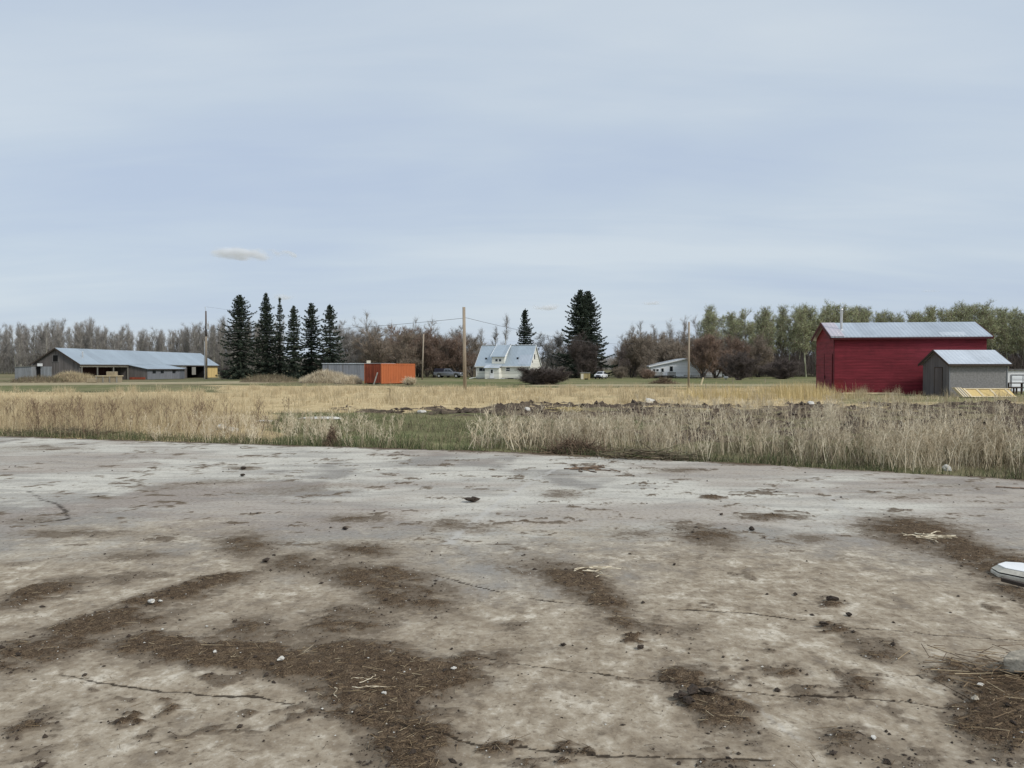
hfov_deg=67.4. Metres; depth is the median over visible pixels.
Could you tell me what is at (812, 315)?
aspen tree
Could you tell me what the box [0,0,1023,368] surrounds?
sky
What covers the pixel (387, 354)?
bare tree
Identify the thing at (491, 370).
door
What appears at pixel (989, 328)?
aspen tree
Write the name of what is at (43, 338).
aspen tree
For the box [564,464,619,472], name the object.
dead stalks
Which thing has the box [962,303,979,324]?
aspen tree
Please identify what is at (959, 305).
aspen tree
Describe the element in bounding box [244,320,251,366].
aspen tree
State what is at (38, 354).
aspen tree
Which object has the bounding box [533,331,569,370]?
bare tree
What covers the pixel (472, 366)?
bare tree
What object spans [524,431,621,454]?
brush heap
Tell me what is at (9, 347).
aspen tree
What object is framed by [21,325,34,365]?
aspen tree
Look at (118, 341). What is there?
aspen tree
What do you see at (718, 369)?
bare tree
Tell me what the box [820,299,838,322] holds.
aspen tree
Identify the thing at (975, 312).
aspen tree
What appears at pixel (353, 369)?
grey building
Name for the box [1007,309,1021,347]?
aspen tree
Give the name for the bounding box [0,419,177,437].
dry grass
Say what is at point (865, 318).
aspen tree
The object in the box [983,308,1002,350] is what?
aspen tree
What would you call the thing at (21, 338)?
aspen tree
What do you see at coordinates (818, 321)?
aspen tree
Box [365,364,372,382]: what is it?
door
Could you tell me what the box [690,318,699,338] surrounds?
bare aspen
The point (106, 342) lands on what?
aspen tree
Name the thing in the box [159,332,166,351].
aspen tree
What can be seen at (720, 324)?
aspen tree
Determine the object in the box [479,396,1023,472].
dry weeds
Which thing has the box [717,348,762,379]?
bush
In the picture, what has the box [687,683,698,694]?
dirt clod
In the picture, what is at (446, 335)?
bare tree
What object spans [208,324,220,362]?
aspen tree
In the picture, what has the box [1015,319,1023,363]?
aspen tree
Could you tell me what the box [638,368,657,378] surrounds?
bush
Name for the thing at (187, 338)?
aspen tree
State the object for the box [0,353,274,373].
undergrowth
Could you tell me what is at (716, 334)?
bare tree
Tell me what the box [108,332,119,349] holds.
aspen tree
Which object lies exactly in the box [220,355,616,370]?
undergrowth
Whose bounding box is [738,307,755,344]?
aspen tree
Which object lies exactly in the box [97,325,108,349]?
aspen tree
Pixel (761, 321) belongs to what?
aspen tree
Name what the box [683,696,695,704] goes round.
dirt clod
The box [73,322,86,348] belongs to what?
aspen tree
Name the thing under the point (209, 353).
aspen tree
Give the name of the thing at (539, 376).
bush
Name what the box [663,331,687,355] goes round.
bare tree
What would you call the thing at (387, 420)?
green patch
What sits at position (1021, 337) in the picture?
aspen tree
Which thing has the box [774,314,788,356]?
aspen tree
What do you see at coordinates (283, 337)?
aspen tree
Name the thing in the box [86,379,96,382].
straw bale
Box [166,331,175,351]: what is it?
aspen tree
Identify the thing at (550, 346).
bare tree
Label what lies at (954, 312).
aspen tree
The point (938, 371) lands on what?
door
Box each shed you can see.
[580,372,590,379]
[918,350,1012,396]
[1008,369,1023,391]
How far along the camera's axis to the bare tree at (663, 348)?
151.91 m
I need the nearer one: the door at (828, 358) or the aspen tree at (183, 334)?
the door at (828, 358)
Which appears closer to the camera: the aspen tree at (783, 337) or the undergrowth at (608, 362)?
the aspen tree at (783, 337)
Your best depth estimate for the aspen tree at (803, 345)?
156.39 m
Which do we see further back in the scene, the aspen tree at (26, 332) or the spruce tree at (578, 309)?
the aspen tree at (26, 332)
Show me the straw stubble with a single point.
(403, 398)
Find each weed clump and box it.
[466,409,546,449]
[470,433,501,448]
[544,407,616,447]
[905,414,979,464]
[948,403,1023,465]
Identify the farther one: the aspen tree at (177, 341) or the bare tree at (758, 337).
the aspen tree at (177, 341)
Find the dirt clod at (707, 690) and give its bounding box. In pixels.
[699,687,714,694]
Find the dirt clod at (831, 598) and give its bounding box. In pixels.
[826,595,838,600]
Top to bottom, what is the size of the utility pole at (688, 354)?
5.950 m
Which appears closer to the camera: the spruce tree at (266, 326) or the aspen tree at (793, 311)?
the spruce tree at (266, 326)
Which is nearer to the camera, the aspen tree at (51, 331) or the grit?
the grit
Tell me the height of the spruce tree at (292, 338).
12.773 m
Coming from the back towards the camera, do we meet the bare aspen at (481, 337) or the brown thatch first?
the bare aspen at (481, 337)
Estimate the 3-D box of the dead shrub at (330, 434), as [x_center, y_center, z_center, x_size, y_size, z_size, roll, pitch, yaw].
[-3.994,1.117,17.028,0.486,0.548,0.563,-1,1,-30]
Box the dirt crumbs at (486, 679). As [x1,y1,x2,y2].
[0,513,1023,767]
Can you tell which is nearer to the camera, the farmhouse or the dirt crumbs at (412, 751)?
the dirt crumbs at (412, 751)
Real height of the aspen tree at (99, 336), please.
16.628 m
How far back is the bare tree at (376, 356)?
140.52 m
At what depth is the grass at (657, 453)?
14.50 m
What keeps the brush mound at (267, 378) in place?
on the ground at (208, 383)
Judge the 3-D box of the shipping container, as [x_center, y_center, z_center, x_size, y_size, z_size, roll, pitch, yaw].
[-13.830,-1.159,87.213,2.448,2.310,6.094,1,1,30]
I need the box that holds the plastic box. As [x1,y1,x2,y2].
[991,562,1023,581]
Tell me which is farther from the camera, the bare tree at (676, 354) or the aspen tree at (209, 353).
the aspen tree at (209, 353)
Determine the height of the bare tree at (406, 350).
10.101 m
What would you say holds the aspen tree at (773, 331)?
on the ground at (208, 383)
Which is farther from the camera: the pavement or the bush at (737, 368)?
the bush at (737, 368)
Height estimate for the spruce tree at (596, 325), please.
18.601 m
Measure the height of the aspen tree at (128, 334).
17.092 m
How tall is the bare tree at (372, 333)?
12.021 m
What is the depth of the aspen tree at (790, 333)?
158.26 m
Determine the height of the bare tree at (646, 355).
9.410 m
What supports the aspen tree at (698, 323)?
on the ground at (208, 383)
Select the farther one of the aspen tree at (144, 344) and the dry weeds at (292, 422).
the aspen tree at (144, 344)
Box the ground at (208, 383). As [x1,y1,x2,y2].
[0,369,1023,478]
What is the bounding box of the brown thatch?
[3,404,1023,478]
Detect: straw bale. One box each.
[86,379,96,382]
[106,372,117,375]
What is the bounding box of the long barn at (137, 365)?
[15,348,219,379]
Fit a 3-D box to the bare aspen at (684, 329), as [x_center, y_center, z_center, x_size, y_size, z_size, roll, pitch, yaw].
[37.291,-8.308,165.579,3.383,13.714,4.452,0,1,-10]
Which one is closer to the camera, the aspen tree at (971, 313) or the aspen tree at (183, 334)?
the aspen tree at (971, 313)
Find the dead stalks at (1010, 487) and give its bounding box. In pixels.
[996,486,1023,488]
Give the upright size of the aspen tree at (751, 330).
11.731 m
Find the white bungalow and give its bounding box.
[643,358,721,377]
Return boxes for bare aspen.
[358,308,372,340]
[479,328,485,346]
[489,328,499,344]
[500,315,509,344]
[636,321,646,376]
[649,323,657,338]
[666,321,675,338]
[679,316,687,351]
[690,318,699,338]
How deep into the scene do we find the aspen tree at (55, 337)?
263.94 m
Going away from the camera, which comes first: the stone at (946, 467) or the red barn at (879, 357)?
the stone at (946, 467)
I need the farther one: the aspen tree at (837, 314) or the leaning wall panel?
the aspen tree at (837, 314)
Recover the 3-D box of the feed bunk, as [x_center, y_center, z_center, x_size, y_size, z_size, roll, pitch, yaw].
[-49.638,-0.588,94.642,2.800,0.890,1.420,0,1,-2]
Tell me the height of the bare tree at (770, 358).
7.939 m
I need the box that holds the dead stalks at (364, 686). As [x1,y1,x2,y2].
[333,673,394,697]
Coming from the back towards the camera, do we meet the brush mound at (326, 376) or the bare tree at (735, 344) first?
the bare tree at (735, 344)
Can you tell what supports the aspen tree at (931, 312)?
on the ground at (208, 383)
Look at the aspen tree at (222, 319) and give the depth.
258.27 m
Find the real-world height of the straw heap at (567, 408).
0.420 m
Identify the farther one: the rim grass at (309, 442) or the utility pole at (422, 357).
the utility pole at (422, 357)
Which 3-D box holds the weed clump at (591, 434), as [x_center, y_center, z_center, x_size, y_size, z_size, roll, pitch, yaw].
[1.418,0.938,16.153,1.524,0.963,0.897,0,1,0]
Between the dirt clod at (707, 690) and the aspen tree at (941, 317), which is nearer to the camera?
the dirt clod at (707, 690)
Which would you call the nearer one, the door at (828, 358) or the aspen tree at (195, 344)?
the door at (828, 358)
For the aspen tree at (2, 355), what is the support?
on the ground at (208, 383)
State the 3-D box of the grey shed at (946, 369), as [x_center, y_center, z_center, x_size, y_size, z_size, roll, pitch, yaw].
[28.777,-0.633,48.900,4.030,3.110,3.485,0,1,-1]
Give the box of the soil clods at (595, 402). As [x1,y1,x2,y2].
[327,399,1023,443]
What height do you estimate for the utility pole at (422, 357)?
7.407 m
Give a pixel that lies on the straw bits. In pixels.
(464, 660)
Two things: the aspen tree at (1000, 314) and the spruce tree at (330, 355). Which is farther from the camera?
the aspen tree at (1000, 314)
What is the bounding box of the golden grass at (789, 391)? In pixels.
[676,380,863,401]
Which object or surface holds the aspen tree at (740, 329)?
on the ground at (208, 383)
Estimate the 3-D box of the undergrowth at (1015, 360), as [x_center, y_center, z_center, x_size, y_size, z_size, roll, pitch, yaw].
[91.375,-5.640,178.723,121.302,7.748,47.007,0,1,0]
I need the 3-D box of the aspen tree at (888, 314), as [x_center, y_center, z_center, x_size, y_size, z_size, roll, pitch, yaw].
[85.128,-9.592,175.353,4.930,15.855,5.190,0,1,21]
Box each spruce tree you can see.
[215,295,267,379]
[248,293,283,377]
[272,298,289,375]
[276,305,312,378]
[298,303,323,375]
[310,305,348,373]
[510,308,544,359]
[551,289,614,377]
[564,291,617,377]
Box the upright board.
[951,387,963,396]
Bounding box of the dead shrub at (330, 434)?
[322,422,341,445]
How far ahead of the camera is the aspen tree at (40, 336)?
247.78 m
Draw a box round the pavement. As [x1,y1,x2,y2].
[0,436,1023,767]
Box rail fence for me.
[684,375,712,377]
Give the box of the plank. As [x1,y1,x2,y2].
[842,393,902,393]
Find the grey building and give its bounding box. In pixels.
[322,361,395,380]
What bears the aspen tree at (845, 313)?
on the ground at (208, 383)
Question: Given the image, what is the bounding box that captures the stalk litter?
[898,643,1023,724]
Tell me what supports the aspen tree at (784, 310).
on the ground at (208, 383)
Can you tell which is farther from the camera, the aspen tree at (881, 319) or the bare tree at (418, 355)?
the aspen tree at (881, 319)
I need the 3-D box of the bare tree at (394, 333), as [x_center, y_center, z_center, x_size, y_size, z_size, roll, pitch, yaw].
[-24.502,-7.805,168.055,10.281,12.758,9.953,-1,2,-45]
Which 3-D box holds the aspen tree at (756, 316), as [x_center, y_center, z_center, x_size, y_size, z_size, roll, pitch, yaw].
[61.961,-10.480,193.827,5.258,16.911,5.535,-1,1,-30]
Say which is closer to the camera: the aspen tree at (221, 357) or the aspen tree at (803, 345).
the aspen tree at (803, 345)
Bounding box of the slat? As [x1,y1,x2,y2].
[1001,578,1023,586]
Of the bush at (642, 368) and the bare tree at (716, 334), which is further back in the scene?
the bare tree at (716, 334)
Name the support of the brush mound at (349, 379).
on the ground at (208, 383)
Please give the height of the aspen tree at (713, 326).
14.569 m
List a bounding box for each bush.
[219,367,230,378]
[401,376,417,384]
[515,366,572,384]
[613,366,628,377]
[637,363,648,378]
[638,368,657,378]
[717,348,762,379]
[753,356,809,378]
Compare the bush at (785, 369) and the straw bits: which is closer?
the straw bits
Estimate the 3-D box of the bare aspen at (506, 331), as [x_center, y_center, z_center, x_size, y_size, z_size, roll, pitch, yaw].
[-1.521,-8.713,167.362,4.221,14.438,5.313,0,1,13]
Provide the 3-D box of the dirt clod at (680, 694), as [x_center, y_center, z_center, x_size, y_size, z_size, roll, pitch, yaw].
[0.861,1.593,3.941,0.076,0.034,0.048,-1,1,-29]
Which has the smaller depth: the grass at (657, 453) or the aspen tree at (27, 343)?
the grass at (657, 453)
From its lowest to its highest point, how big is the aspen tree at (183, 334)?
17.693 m
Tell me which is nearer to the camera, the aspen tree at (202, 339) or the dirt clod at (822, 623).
the dirt clod at (822, 623)
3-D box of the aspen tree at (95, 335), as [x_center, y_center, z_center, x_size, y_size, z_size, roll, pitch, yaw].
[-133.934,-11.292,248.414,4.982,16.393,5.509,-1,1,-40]
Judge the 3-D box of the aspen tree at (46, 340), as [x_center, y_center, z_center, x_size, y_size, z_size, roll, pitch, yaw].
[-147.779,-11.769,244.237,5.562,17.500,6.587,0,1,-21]
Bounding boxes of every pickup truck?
[433,368,462,377]
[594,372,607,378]
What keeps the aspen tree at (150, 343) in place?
on the ground at (208, 383)
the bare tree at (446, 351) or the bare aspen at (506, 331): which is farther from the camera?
the bare aspen at (506, 331)
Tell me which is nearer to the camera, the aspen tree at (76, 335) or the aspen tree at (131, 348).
the aspen tree at (131, 348)
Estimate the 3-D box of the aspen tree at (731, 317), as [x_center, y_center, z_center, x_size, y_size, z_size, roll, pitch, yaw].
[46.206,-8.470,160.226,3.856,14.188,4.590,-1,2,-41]
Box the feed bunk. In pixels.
[96,376,121,382]
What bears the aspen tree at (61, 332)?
on the ground at (208, 383)
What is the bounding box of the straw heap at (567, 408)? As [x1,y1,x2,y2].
[544,406,601,411]
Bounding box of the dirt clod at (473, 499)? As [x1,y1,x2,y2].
[464,496,480,501]
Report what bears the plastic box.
on the pavement
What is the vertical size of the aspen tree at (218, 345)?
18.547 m
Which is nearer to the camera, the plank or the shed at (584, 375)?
the plank
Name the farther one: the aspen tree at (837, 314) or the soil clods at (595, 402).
the aspen tree at (837, 314)
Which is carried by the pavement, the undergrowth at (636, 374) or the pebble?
the pebble
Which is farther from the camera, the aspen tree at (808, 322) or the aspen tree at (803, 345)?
the aspen tree at (808, 322)
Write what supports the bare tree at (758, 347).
on the ground at (208, 383)
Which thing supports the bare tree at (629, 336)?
on the ground at (208, 383)
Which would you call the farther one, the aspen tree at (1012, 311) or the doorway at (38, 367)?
the aspen tree at (1012, 311)
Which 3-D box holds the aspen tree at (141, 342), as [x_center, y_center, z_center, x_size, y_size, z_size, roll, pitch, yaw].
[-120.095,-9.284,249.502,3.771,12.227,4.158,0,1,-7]
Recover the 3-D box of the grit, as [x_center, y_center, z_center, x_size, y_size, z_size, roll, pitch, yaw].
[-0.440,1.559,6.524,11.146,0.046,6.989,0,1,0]
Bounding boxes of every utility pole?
[204,307,208,378]
[421,334,423,379]
[462,307,466,389]
[688,322,689,388]
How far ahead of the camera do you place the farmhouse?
129.10 m
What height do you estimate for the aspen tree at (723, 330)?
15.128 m
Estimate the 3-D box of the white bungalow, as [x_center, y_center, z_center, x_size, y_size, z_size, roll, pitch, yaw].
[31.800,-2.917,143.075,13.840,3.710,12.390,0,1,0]
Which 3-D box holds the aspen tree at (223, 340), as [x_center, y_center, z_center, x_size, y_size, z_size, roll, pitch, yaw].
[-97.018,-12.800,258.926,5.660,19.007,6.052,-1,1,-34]
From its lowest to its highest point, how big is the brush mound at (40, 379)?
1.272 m
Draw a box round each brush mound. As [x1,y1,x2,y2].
[9,374,68,382]
[46,370,95,382]
[240,373,297,381]
[296,368,346,382]
[332,373,362,383]
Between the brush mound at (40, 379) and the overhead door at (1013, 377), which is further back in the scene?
the brush mound at (40, 379)
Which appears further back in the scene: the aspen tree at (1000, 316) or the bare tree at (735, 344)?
the aspen tree at (1000, 316)
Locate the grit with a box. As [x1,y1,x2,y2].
[11,504,1023,766]
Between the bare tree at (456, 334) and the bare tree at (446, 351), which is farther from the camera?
the bare tree at (456, 334)
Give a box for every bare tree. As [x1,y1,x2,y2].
[333,320,368,362]
[335,327,356,362]
[350,316,390,362]
[351,327,392,362]
[354,331,376,362]
[371,338,395,362]
[383,322,402,360]
[383,323,429,362]
[383,326,423,366]
[408,328,438,377]
[409,319,443,376]
[409,362,424,376]
[418,327,459,377]
[427,336,479,376]
[433,332,477,377]
[433,333,450,368]
[447,325,480,375]
[450,332,479,376]
[468,340,491,370]
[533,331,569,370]
[539,334,559,368]
[549,332,570,370]
[565,331,605,376]
[612,323,646,376]
[613,339,627,363]
[614,331,652,377]
[616,345,632,376]
[617,330,665,365]
[643,335,666,365]
[648,331,683,362]
[659,338,690,360]
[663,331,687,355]
[672,332,693,345]
[681,332,693,353]
[683,340,733,377]
[685,333,722,378]
[712,330,734,354]
[718,334,750,377]
[719,339,772,377]
[735,330,771,376]
[751,342,775,376]
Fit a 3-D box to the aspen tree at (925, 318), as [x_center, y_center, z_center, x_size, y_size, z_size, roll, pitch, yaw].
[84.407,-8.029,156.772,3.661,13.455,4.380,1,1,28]
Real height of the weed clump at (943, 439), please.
0.905 m
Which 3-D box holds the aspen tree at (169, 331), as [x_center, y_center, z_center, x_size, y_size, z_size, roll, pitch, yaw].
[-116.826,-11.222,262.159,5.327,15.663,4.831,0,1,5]
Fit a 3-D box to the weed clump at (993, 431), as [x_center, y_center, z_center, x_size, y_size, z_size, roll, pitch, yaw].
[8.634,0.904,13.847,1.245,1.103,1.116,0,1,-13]
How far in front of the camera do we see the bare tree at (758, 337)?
158.28 m
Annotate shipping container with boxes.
[364,363,414,383]
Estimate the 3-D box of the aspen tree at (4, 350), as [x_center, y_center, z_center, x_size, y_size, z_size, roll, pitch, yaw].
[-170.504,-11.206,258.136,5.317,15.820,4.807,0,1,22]
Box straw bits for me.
[0,512,1023,767]
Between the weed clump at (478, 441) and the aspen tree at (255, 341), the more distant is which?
the aspen tree at (255, 341)
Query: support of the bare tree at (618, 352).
on the ground at (208, 383)
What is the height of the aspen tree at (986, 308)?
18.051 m
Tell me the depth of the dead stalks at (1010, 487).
10.89 m
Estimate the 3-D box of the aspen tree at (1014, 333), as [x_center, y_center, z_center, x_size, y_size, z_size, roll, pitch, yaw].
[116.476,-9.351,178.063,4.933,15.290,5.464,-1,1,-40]
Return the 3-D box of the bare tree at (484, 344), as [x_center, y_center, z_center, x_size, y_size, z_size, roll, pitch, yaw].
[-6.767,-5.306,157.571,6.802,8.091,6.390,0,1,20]
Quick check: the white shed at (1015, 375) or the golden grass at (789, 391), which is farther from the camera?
the white shed at (1015, 375)
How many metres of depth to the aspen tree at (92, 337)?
247.70 m
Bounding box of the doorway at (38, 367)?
[37,366,39,376]
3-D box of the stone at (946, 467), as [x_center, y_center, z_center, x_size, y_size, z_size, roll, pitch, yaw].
[7.386,1.436,13.025,0.170,0.147,0.150,-1,1,-31]
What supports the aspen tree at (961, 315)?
on the ground at (208, 383)
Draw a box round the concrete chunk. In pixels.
[1003,649,1023,672]
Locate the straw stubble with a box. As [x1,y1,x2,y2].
[0,383,1023,412]
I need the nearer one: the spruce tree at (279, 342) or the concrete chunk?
the concrete chunk
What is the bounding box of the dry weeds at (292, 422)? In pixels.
[120,405,403,446]
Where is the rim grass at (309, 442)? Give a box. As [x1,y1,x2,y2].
[0,427,1023,478]
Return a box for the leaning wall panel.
[962,388,1015,396]
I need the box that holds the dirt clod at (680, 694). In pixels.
[673,690,687,697]
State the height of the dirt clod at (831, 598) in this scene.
0.046 m
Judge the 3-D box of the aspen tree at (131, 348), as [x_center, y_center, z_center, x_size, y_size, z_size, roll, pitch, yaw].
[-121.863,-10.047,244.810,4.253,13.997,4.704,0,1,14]
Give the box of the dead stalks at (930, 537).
[902,531,956,542]
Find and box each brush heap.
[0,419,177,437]
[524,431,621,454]
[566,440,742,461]
[642,374,679,383]
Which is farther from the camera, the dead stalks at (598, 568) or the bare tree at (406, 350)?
the bare tree at (406, 350)
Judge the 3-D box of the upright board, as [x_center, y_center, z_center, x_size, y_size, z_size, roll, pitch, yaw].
[26.920,0.488,46.359,0.150,0.546,1.036,0,1,-14]
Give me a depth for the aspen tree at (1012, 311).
191.58 m
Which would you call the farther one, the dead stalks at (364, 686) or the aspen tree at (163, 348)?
the aspen tree at (163, 348)
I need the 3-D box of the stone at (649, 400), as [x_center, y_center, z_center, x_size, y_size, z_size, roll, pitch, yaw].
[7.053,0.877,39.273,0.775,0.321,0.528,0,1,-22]
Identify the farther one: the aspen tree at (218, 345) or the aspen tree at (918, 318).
the aspen tree at (218, 345)
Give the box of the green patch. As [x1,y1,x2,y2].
[45,408,595,454]
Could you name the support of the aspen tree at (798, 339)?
on the ground at (208, 383)
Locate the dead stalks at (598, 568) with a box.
[574,566,620,576]
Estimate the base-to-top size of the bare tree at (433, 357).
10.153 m
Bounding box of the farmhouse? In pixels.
[469,344,541,378]
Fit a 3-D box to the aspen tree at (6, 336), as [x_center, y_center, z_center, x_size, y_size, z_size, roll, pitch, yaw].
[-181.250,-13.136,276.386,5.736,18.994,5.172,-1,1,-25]
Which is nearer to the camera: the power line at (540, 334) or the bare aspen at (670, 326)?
the power line at (540, 334)
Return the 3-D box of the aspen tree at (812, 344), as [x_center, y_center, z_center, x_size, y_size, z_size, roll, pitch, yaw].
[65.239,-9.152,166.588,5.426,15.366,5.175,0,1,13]
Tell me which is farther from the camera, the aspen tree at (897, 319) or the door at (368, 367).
the aspen tree at (897, 319)
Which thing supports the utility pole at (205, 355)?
on the ground at (208, 383)
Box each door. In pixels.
[192,367,195,374]
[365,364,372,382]
[373,364,380,382]
[490,369,493,377]
[824,354,832,390]
[934,367,942,394]
[1012,376,1023,390]
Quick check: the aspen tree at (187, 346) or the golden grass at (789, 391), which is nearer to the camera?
the golden grass at (789, 391)
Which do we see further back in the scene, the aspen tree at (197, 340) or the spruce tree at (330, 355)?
the aspen tree at (197, 340)
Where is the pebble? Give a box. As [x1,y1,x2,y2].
[971,695,978,700]
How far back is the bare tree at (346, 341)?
149.88 m
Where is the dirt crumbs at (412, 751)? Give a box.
[0,447,1023,767]
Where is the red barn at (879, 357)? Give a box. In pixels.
[811,309,993,394]
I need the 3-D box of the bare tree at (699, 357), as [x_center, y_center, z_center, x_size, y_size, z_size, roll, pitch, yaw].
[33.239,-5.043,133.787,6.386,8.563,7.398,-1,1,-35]
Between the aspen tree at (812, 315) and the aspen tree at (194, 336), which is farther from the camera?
the aspen tree at (194, 336)
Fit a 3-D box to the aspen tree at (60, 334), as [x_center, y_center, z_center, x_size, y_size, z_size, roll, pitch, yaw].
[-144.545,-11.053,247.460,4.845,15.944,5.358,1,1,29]
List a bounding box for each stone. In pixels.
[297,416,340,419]
[644,398,654,402]
[942,464,951,470]
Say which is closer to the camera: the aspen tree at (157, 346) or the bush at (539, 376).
the bush at (539, 376)
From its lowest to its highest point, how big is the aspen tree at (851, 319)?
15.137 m
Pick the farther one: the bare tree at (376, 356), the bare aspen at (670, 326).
the bare aspen at (670, 326)
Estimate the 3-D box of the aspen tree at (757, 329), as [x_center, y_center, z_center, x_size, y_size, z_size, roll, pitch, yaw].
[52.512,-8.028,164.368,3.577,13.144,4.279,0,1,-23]
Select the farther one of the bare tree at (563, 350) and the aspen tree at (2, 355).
the aspen tree at (2, 355)
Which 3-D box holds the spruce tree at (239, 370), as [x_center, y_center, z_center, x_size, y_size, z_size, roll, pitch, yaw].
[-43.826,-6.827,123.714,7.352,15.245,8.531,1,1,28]
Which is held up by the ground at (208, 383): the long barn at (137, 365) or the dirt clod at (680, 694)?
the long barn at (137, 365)
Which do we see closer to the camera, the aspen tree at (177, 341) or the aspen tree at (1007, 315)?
the aspen tree at (1007, 315)
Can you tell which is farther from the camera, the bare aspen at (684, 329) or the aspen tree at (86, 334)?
the aspen tree at (86, 334)
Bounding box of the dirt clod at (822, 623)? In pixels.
[819,621,828,625]
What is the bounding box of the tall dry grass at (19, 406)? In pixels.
[0,391,273,436]
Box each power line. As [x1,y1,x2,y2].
[213,318,461,331]
[468,318,636,343]
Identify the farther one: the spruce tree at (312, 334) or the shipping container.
the spruce tree at (312, 334)
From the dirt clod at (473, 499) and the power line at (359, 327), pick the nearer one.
the dirt clod at (473, 499)
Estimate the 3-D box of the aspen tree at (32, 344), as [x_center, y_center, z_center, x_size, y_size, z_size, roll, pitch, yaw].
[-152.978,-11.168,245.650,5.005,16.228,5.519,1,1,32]
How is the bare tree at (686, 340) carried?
on the ground at (208, 383)
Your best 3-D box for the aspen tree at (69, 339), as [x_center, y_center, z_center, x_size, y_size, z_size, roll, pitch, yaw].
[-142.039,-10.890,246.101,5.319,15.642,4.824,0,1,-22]
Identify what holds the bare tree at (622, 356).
on the ground at (208, 383)
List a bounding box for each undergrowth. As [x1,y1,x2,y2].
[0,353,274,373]
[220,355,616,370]
[313,362,475,376]
[608,356,725,376]
[681,342,1023,376]
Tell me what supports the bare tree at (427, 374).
on the ground at (208, 383)
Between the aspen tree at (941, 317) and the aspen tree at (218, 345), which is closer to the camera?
the aspen tree at (941, 317)
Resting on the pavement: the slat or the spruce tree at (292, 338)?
the slat
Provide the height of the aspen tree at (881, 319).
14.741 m
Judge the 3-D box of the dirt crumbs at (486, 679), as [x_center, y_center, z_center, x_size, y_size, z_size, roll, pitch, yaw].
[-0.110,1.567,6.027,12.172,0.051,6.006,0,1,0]
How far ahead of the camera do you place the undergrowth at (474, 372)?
171.02 m
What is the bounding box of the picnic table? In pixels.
[1008,382,1023,394]
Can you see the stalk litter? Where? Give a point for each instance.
(992, 672)
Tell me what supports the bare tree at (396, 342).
on the ground at (208, 383)
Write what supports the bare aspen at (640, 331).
on the ground at (208, 383)
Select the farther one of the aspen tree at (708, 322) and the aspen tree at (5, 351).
the aspen tree at (5, 351)
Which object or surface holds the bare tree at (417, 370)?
on the ground at (208, 383)
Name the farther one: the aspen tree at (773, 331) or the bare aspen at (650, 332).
the bare aspen at (650, 332)
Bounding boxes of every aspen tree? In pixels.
[0,325,5,362]
[0,328,9,373]
[1,333,11,373]
[3,323,14,371]
[3,329,15,373]
[7,324,18,366]
[9,321,25,365]
[12,327,29,365]
[14,326,29,365]
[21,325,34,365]
[23,330,31,364]
[24,325,40,365]
[31,325,42,359]
[36,324,49,356]
[39,323,51,353]
[39,323,53,355]
[47,319,56,351]
[50,326,58,347]
[51,320,63,347]
[52,318,66,347]
[57,327,65,347]
[60,326,73,347]
[73,322,82,348]
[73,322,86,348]
[77,316,97,348]
[79,322,89,348]
[80,322,89,346]
[86,324,96,348]
[91,324,99,348]
[95,326,102,348]
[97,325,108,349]
[99,327,109,349]
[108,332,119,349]
[114,325,126,349]
[114,333,121,349]
[124,324,135,350]
[127,331,134,350]
[133,335,139,350]
[138,329,147,350]
[139,337,144,350]
[144,335,154,351]
[150,326,159,351]
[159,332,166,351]
[160,329,169,351]
[165,329,176,349]
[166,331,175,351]
[173,330,180,351]
[178,331,184,352]
[181,323,190,352]
[181,330,190,352]
[183,328,190,352]
[188,323,200,352]
[189,324,203,353]
[191,321,203,353]
[200,331,204,354]
[204,329,216,361]
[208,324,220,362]
[210,327,219,362]
[214,321,225,369]
[215,322,225,373]
[217,320,228,362]
[220,316,230,368]
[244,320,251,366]
[250,321,261,368]
[273,320,285,373]
[691,321,704,338]
[699,311,717,335]
[702,303,718,334]
[713,313,726,344]
[719,315,729,345]
[724,310,740,346]
[734,323,745,339]
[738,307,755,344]
[742,322,756,346]
[747,318,765,338]
[753,310,761,333]
[756,304,771,375]
[759,312,780,376]
[766,319,778,376]
[774,304,789,352]
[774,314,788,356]
[775,315,792,353]
[780,315,800,359]
[786,307,801,351]
[791,307,814,376]
[792,313,808,353]
[794,303,813,376]
[801,304,823,376]
[805,309,815,362]
[812,310,827,344]
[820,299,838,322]
[828,304,846,322]
[833,302,851,322]
[845,305,861,322]
[853,305,864,321]
[855,310,869,321]
[858,309,871,322]
[869,310,878,322]
[874,311,885,321]
[880,309,890,321]
[887,311,900,321]
[890,314,904,321]
[904,310,913,320]
[909,312,924,321]
[919,312,931,321]
[922,303,937,321]
[935,311,946,321]
[937,308,954,321]
[949,306,962,321]
[951,300,969,321]
[952,306,969,321]
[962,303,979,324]
[963,304,975,321]
[964,303,984,325]
[976,298,995,332]
[978,305,1002,350]
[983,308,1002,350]
[989,307,1010,349]
[993,308,1014,355]
[993,313,1015,368]
[998,312,1013,354]
[999,307,1010,335]
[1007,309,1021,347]
[1008,306,1022,340]
[1009,310,1022,355]
[1015,312,1023,353]
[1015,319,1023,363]
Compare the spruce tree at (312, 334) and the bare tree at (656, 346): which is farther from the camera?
the bare tree at (656, 346)
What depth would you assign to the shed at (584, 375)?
119.99 m

